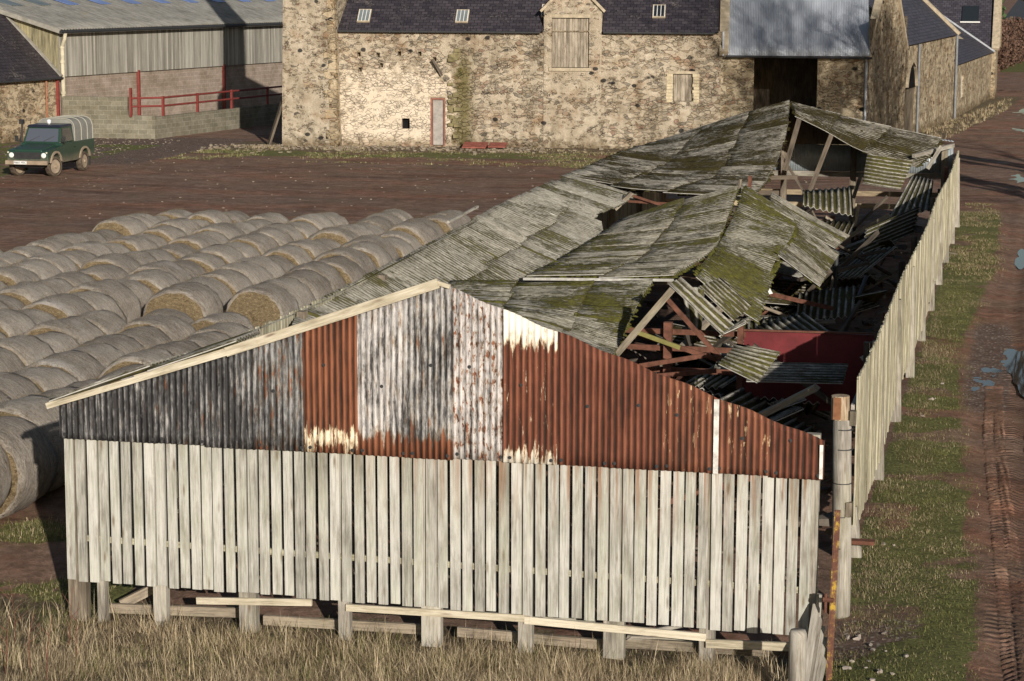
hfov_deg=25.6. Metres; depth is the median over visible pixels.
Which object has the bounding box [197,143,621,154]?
rubble
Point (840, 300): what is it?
fallen roof sheet
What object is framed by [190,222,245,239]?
round bale
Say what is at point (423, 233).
round bale
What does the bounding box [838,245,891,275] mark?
fallen timber
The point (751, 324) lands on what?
fallen roof sheet
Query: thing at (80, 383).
round bale
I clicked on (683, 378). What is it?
fallen timber
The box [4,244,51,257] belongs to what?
round bale
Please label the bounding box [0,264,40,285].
round bale
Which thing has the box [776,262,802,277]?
fallen roof sheet
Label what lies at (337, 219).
round bale
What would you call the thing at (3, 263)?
round bale
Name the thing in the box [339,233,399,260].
round bale
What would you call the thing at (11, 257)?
round bale
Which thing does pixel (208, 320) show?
round bale
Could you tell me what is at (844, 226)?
fallen roof sheet
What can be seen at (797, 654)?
gate post
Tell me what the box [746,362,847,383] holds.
fallen roof sheet
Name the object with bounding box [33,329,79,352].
round bale
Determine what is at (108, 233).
round bale
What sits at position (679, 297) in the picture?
fallen timber
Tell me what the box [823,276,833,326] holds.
fallen timber
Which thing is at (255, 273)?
round bale
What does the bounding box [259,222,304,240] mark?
round bale
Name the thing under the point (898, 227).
fallen roof sheet
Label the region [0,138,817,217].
yard stones
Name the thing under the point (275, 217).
round bale
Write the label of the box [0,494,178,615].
green grass
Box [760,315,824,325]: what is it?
fallen roof sheet
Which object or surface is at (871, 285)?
fallen timber
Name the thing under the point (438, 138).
door
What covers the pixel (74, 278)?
round bale
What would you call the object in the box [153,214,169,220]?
round bale
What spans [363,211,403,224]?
round bale
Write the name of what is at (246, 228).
round bale
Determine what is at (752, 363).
fallen roof sheet
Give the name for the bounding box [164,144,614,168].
yard grass
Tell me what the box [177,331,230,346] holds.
round bale
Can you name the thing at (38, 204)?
ground
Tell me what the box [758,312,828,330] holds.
fallen roof sheet
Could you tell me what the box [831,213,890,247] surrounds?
fallen timber
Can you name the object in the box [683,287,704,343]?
fallen roof sheet
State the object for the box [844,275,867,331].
steel post
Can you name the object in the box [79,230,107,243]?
round bale
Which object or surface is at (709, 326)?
fallen timber
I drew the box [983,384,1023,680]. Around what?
tyre track
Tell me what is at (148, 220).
round bale
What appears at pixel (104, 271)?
round bale
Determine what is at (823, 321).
fallen timber
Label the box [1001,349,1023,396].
puddle
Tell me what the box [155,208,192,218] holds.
round bale
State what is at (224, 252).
round bale
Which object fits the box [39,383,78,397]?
round bale
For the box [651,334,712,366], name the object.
fallen roof sheet
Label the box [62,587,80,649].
dead stem
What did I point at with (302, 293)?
round bale
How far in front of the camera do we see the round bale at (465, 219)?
63.30 m
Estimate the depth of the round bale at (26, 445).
32.91 m
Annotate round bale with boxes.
[0,250,27,264]
[0,259,9,266]
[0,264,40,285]
[0,278,57,305]
[0,281,8,289]
[0,292,25,309]
[0,300,9,308]
[0,308,36,336]
[0,331,6,337]
[0,333,53,365]
[0,345,24,372]
[0,370,42,399]
[0,391,11,402]
[0,393,64,491]
[0,412,58,519]
[0,435,12,507]
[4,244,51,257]
[7,257,62,279]
[12,362,77,391]
[17,306,57,324]
[21,292,94,318]
[22,251,78,271]
[24,314,104,344]
[24,347,104,380]
[26,237,73,252]
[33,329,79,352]
[36,278,73,293]
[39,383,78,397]
[44,231,89,243]
[47,270,95,286]
[57,248,97,268]
[58,240,112,255]
[64,377,110,388]
[66,277,142,322]
[68,333,144,354]
[70,287,126,321]
[70,342,124,368]
[77,307,126,334]
[78,251,140,272]
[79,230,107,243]
[80,262,127,280]
[92,216,148,235]
[94,228,123,240]
[97,346,174,377]
[98,360,146,382]
[101,240,130,253]
[106,233,158,250]
[111,322,171,348]
[115,277,153,316]
[115,311,196,340]
[119,268,178,294]
[123,250,157,264]
[125,212,162,226]
[128,258,192,282]
[134,232,167,247]
[139,224,186,242]
[139,280,224,320]
[141,247,177,260]
[144,305,192,323]
[149,242,196,258]
[149,339,200,354]
[150,217,199,234]
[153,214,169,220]
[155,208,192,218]
[168,233,219,250]
[171,259,206,276]
[174,251,227,271]
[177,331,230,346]
[179,275,232,310]
[183,319,248,338]
[187,209,233,223]
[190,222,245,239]
[191,242,245,263]
[191,309,254,330]
[192,219,210,227]
[193,229,228,244]
[198,268,253,295]
[214,260,273,284]
[223,209,249,222]
[223,241,261,257]
[224,280,298,327]
[226,232,278,254]
[231,221,257,233]
[234,255,285,278]
[242,211,289,223]
[244,218,272,228]
[248,227,294,245]
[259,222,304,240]
[259,276,315,309]
[262,245,312,265]
[267,254,296,272]
[274,268,332,299]
[285,220,319,238]
[285,237,331,259]
[286,258,345,290]
[287,212,335,229]
[307,225,358,244]
[313,237,341,248]
[313,244,376,273]
[315,211,348,226]
[319,255,365,283]
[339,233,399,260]
[341,223,375,236]
[345,239,392,267]
[354,221,384,235]
[356,215,394,230]
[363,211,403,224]
[378,208,412,220]
[379,228,421,249]
[384,235,414,258]
[386,219,439,245]
[401,216,444,236]
[424,213,461,232]
[434,209,470,224]
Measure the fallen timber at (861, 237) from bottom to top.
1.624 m
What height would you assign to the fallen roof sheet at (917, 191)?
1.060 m
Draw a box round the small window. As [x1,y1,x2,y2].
[403,118,409,127]
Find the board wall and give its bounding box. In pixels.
[851,150,959,557]
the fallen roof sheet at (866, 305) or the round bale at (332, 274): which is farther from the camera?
the round bale at (332, 274)
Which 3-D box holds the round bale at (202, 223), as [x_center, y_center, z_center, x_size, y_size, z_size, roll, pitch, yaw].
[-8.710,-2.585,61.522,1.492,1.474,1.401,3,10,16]
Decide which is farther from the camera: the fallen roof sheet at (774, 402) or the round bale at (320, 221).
the round bale at (320, 221)
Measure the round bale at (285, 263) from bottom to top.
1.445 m
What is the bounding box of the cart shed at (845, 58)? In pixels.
[719,0,908,144]
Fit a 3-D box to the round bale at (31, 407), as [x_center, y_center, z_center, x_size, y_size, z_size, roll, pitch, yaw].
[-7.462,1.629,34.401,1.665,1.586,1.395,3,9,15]
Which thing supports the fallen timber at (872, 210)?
in the collapsed barn
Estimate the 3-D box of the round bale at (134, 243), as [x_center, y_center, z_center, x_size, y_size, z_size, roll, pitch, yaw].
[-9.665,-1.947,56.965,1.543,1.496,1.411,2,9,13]
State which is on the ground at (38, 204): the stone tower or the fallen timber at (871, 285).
the stone tower
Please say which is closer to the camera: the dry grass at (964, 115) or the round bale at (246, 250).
the round bale at (246, 250)
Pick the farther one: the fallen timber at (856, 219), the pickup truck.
the pickup truck
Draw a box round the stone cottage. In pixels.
[0,6,63,142]
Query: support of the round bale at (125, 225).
on the ground at (38, 204)
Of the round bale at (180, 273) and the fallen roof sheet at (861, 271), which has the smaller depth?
the round bale at (180, 273)
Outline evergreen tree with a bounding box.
[1002,0,1006,18]
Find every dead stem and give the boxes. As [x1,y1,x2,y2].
[0,612,9,676]
[5,585,22,642]
[25,614,41,675]
[42,616,51,680]
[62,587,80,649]
[69,602,83,656]
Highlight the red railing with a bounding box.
[129,86,281,116]
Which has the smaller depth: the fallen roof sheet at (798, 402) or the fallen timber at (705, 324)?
the fallen roof sheet at (798, 402)
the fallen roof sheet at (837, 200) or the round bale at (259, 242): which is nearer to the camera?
the round bale at (259, 242)
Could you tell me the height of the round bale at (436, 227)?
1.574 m
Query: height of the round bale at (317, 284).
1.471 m
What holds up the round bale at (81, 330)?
on the ground at (38, 204)
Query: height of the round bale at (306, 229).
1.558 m
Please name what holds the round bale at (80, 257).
on the ground at (38, 204)
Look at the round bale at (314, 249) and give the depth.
55.62 m
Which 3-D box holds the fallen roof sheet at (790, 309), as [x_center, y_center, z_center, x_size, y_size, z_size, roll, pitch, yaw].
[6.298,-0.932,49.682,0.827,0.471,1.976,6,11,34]
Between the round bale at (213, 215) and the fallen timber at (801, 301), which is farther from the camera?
the round bale at (213, 215)
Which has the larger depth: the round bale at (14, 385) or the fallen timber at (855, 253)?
the fallen timber at (855, 253)
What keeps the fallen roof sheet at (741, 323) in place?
on the collapsed barn
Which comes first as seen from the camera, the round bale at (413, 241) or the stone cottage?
the round bale at (413, 241)
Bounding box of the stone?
[842,666,851,669]
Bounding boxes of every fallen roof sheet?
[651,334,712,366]
[656,350,687,356]
[658,343,733,378]
[669,277,733,335]
[673,324,736,346]
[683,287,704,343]
[685,365,735,389]
[698,278,752,320]
[699,388,722,398]
[714,306,736,318]
[714,343,830,420]
[718,343,779,382]
[719,316,750,335]
[719,316,792,337]
[720,388,820,432]
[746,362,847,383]
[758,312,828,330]
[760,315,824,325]
[760,396,819,414]
[765,279,817,305]
[765,289,822,314]
[767,314,837,330]
[767,406,803,421]
[768,399,783,405]
[770,192,849,248]
[771,398,805,414]
[775,222,838,289]
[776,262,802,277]
[796,286,855,319]
[803,186,853,216]
[822,219,854,241]
[824,246,895,280]
[830,289,886,317]
[831,255,876,272]
[832,248,849,255]
[838,275,876,286]
[839,238,897,255]
[840,238,865,249]
[854,300,878,312]
[862,154,912,189]
[862,206,919,253]
[888,175,933,218]
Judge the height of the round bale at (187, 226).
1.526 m
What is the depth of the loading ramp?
110.19 m
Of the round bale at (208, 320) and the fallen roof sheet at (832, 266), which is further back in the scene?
the fallen roof sheet at (832, 266)
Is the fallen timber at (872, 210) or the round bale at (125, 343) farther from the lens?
the fallen timber at (872, 210)
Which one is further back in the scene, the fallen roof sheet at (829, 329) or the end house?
the end house
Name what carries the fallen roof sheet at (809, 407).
on the fallen roof sheet at (774, 402)
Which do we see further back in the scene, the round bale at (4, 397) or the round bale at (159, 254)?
the round bale at (159, 254)
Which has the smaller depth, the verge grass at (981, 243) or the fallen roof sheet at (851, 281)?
the fallen roof sheet at (851, 281)
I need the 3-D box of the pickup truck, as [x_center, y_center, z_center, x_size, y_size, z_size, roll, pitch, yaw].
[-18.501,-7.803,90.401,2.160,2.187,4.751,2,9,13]
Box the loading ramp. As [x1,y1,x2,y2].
[63,96,281,138]
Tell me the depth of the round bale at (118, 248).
55.79 m
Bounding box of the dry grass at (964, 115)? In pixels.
[923,98,1012,141]
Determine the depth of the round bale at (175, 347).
39.93 m
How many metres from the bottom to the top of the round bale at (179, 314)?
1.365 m
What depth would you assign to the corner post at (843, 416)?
27.87 m
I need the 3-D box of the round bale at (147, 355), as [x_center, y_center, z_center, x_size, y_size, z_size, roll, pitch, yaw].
[-6.391,0.912,39.084,1.598,1.580,1.401,2,9,11]
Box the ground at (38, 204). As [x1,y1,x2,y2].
[0,0,1023,680]
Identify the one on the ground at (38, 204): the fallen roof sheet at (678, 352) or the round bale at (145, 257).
the round bale at (145, 257)
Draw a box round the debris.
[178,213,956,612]
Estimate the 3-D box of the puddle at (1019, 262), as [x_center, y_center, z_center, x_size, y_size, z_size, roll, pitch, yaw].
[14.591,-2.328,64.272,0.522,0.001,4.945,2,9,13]
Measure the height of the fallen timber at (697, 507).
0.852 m
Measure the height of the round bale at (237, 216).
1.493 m
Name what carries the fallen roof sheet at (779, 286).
on the fallen roof sheet at (874, 297)
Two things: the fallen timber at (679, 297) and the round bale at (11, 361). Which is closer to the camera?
the round bale at (11, 361)
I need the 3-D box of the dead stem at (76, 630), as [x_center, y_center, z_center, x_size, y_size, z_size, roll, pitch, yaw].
[-5.170,3.476,26.596,0.233,0.843,0.128,2,9,13]
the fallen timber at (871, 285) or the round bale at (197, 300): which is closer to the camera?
the round bale at (197, 300)
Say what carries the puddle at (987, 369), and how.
on the ground at (38, 204)
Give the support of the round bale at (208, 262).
on the ground at (38, 204)
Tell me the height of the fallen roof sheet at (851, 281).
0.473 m
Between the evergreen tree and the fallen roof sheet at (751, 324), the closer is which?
the fallen roof sheet at (751, 324)
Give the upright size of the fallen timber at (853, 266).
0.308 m
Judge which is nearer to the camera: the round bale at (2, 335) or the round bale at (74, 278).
the round bale at (2, 335)
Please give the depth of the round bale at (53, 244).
55.54 m
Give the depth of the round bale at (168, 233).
58.68 m
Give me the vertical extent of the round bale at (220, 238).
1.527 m
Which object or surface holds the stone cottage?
on the ground at (38, 204)
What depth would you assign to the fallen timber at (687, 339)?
42.59 m
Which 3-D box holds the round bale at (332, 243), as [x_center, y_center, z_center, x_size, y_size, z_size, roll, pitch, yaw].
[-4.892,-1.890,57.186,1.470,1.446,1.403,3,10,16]
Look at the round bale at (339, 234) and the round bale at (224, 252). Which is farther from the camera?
the round bale at (339, 234)
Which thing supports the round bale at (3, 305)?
on the ground at (38, 204)
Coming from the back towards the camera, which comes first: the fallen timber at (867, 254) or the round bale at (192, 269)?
the fallen timber at (867, 254)
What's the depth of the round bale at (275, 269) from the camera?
52.50 m
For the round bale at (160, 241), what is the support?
on the ground at (38, 204)
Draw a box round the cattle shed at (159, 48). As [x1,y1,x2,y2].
[0,0,282,115]
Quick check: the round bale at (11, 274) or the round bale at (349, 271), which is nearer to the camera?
the round bale at (11, 274)
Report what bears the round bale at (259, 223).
on the ground at (38, 204)
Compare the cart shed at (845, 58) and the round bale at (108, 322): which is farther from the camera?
the cart shed at (845, 58)
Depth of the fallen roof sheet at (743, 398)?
36.55 m
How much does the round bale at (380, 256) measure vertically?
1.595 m
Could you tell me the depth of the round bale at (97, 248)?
54.36 m
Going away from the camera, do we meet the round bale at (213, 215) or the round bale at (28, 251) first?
the round bale at (28, 251)
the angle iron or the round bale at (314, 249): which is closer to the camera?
the angle iron
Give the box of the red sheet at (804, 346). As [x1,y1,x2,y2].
[743,329,873,410]
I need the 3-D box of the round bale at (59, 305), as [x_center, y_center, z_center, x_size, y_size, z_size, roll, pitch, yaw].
[-9.242,-0.166,45.736,1.657,1.630,1.392,3,9,15]
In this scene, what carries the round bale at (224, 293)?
on the ground at (38, 204)
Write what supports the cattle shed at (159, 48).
on the ground at (38, 204)
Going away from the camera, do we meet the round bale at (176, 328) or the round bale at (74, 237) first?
the round bale at (176, 328)
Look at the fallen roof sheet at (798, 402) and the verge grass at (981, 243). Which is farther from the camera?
the verge grass at (981, 243)
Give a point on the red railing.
(197, 102)
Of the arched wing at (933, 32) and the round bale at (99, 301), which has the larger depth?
the arched wing at (933, 32)
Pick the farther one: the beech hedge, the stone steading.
the beech hedge
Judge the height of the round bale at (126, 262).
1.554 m
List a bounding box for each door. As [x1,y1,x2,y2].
[433,100,443,144]
[462,142,506,147]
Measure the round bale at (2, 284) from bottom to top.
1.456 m
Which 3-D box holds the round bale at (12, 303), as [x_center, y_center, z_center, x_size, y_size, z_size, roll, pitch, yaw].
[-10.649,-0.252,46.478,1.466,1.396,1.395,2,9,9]
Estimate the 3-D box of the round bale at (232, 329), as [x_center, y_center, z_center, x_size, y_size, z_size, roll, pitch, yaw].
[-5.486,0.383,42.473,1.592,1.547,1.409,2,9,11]
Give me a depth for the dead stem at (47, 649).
25.95 m
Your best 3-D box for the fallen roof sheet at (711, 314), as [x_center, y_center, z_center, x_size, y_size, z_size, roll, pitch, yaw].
[3.229,-0.584,38.383,1.113,0.950,0.328,2,9,13]
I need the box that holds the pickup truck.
[5,115,94,175]
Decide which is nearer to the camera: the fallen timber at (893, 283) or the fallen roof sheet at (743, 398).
the fallen roof sheet at (743, 398)
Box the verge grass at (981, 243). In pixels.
[943,202,1010,282]
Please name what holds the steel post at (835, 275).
on the debris
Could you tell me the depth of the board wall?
39.86 m
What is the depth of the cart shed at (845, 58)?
103.72 m
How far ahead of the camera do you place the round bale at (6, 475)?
32.30 m
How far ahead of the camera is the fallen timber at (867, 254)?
54.90 m
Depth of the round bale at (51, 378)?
37.65 m
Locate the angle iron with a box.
[823,510,840,680]
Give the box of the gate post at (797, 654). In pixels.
[788,628,806,680]
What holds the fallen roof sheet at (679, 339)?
on the debris
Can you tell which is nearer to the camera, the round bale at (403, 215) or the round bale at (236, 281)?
the round bale at (236, 281)
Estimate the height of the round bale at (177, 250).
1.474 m
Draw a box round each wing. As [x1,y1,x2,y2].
[869,0,960,132]
[945,16,994,116]
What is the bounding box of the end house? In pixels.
[928,0,1001,98]
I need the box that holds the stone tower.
[282,0,346,146]
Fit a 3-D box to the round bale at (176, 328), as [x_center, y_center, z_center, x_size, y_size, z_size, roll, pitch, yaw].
[-6.891,0.257,43.612,1.651,1.602,1.412,3,9,15]
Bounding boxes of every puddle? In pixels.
[971,377,994,390]
[981,367,1002,376]
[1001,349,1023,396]
[1011,174,1023,182]
[1014,249,1023,268]
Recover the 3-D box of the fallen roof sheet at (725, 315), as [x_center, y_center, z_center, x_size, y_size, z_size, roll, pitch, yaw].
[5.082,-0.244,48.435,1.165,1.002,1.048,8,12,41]
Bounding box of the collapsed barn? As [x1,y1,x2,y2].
[45,100,954,664]
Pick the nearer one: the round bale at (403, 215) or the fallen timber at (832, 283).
the fallen timber at (832, 283)
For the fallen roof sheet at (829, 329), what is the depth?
48.30 m
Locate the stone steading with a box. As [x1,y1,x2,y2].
[337,0,721,148]
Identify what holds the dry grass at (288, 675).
on the ground at (38, 204)
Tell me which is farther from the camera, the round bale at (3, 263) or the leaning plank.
the leaning plank
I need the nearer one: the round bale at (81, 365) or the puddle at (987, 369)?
the round bale at (81, 365)
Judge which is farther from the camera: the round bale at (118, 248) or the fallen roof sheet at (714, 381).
the round bale at (118, 248)
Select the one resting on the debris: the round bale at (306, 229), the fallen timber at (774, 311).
the fallen timber at (774, 311)
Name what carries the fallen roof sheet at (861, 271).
on the collapsed barn
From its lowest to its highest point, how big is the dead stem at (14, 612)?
0.844 m
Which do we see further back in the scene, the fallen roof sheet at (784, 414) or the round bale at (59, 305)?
the round bale at (59, 305)
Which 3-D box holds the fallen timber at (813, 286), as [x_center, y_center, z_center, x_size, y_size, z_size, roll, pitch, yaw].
[6.228,-0.761,49.490,1.678,1.740,0.125,6,11,33]
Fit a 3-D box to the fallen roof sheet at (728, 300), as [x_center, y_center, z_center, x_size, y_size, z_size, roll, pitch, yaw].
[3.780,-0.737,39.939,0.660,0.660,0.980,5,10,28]
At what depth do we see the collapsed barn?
27.37 m
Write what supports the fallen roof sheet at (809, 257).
on the collapsed barn
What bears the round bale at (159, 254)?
on the ground at (38, 204)
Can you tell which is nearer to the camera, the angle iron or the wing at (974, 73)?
the angle iron
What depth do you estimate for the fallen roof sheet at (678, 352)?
42.13 m
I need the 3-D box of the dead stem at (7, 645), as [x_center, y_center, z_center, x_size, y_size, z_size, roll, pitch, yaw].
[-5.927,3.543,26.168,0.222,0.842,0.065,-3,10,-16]
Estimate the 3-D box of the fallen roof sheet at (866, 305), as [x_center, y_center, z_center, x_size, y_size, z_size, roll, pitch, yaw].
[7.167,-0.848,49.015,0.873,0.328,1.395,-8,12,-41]
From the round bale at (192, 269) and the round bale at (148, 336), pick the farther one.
the round bale at (192, 269)
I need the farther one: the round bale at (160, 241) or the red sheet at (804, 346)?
the round bale at (160, 241)
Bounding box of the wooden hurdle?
[806,593,827,680]
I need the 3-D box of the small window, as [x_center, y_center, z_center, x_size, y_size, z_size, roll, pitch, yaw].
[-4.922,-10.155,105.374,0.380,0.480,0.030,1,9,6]
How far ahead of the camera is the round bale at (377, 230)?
60.45 m
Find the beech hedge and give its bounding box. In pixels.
[997,16,1023,71]
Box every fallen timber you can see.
[546,467,584,512]
[646,475,762,510]
[660,306,722,366]
[669,285,705,329]
[675,362,696,381]
[682,326,708,391]
[696,330,735,367]
[696,475,698,524]
[698,265,711,329]
[703,319,835,323]
[753,342,830,405]
[758,384,819,416]
[762,282,795,314]
[763,306,788,317]
[769,292,833,309]
[774,273,782,279]
[784,269,831,314]
[796,261,870,280]
[804,207,814,212]
[818,229,879,289]
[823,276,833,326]
[825,216,859,238]
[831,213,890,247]
[833,249,887,263]
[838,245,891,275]
[838,300,861,331]
[851,203,859,242]
[851,212,891,242]
[856,195,887,227]
[863,273,892,291]
[864,273,897,286]
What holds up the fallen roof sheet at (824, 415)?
on the fallen roof sheet
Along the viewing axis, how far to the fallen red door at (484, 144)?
103.71 m
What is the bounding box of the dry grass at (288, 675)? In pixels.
[0,601,787,680]
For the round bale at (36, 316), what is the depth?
44.55 m
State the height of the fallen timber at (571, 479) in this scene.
0.904 m
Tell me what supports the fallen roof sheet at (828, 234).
on the collapsed barn
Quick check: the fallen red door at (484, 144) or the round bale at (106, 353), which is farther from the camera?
the fallen red door at (484, 144)
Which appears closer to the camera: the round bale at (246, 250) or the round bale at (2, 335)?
the round bale at (2, 335)
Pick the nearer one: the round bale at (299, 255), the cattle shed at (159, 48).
the round bale at (299, 255)
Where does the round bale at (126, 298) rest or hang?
on the ground at (38, 204)
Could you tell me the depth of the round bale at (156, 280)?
49.81 m
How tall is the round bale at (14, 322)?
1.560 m
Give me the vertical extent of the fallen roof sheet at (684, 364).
1.146 m
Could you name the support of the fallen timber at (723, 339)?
in the collapsed barn
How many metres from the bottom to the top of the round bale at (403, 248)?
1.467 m
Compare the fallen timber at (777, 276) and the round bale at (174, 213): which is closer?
the fallen timber at (777, 276)
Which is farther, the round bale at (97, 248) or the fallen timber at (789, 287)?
the round bale at (97, 248)
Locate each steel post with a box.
[833,256,838,289]
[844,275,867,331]
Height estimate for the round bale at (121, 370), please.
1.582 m
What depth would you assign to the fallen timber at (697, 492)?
31.27 m
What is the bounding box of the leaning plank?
[267,98,281,144]
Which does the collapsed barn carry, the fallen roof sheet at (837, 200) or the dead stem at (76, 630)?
the fallen roof sheet at (837, 200)
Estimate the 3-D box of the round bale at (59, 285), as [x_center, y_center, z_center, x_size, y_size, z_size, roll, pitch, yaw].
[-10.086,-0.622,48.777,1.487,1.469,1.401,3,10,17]
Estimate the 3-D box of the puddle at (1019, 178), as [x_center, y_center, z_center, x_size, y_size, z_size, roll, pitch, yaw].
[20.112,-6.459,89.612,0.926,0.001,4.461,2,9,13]
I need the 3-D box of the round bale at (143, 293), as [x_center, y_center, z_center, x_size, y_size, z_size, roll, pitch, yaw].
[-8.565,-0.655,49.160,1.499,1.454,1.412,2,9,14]
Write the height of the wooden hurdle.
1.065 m
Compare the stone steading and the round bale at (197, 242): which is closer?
the round bale at (197, 242)
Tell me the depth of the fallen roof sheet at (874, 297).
48.71 m
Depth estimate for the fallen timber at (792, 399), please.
34.11 m
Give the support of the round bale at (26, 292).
on the ground at (38, 204)
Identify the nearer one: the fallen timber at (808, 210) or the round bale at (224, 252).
the round bale at (224, 252)
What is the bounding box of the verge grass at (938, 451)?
[825,279,996,680]
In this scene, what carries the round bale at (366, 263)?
on the ground at (38, 204)
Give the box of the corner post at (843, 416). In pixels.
[831,394,856,618]
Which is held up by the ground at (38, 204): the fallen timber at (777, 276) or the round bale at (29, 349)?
the round bale at (29, 349)
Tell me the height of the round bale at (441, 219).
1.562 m
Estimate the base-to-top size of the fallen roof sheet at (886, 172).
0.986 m
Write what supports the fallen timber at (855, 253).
on the ground at (38, 204)
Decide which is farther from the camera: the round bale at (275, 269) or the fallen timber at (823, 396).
the round bale at (275, 269)
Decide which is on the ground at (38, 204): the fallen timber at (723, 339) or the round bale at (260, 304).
the round bale at (260, 304)
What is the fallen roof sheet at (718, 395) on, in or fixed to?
on the collapsed barn
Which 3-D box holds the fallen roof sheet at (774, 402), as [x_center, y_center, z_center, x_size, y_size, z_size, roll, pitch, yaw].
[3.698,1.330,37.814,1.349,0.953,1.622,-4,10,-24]
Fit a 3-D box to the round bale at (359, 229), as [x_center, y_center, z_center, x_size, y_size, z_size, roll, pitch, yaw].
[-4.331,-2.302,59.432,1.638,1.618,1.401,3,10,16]
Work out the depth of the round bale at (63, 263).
52.18 m
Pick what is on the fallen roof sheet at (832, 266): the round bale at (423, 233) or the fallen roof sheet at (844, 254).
the fallen roof sheet at (844, 254)
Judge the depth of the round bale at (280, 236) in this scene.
57.78 m
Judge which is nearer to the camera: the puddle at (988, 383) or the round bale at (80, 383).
the round bale at (80, 383)
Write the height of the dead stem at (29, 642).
0.843 m
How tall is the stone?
0.040 m
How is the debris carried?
on the ground at (38, 204)
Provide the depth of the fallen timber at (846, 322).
45.20 m
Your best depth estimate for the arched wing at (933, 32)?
119.27 m
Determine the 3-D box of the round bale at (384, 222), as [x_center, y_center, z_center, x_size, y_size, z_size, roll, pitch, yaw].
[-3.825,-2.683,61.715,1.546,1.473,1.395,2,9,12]
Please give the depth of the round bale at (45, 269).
51.06 m
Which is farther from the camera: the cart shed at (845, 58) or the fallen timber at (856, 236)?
the cart shed at (845, 58)

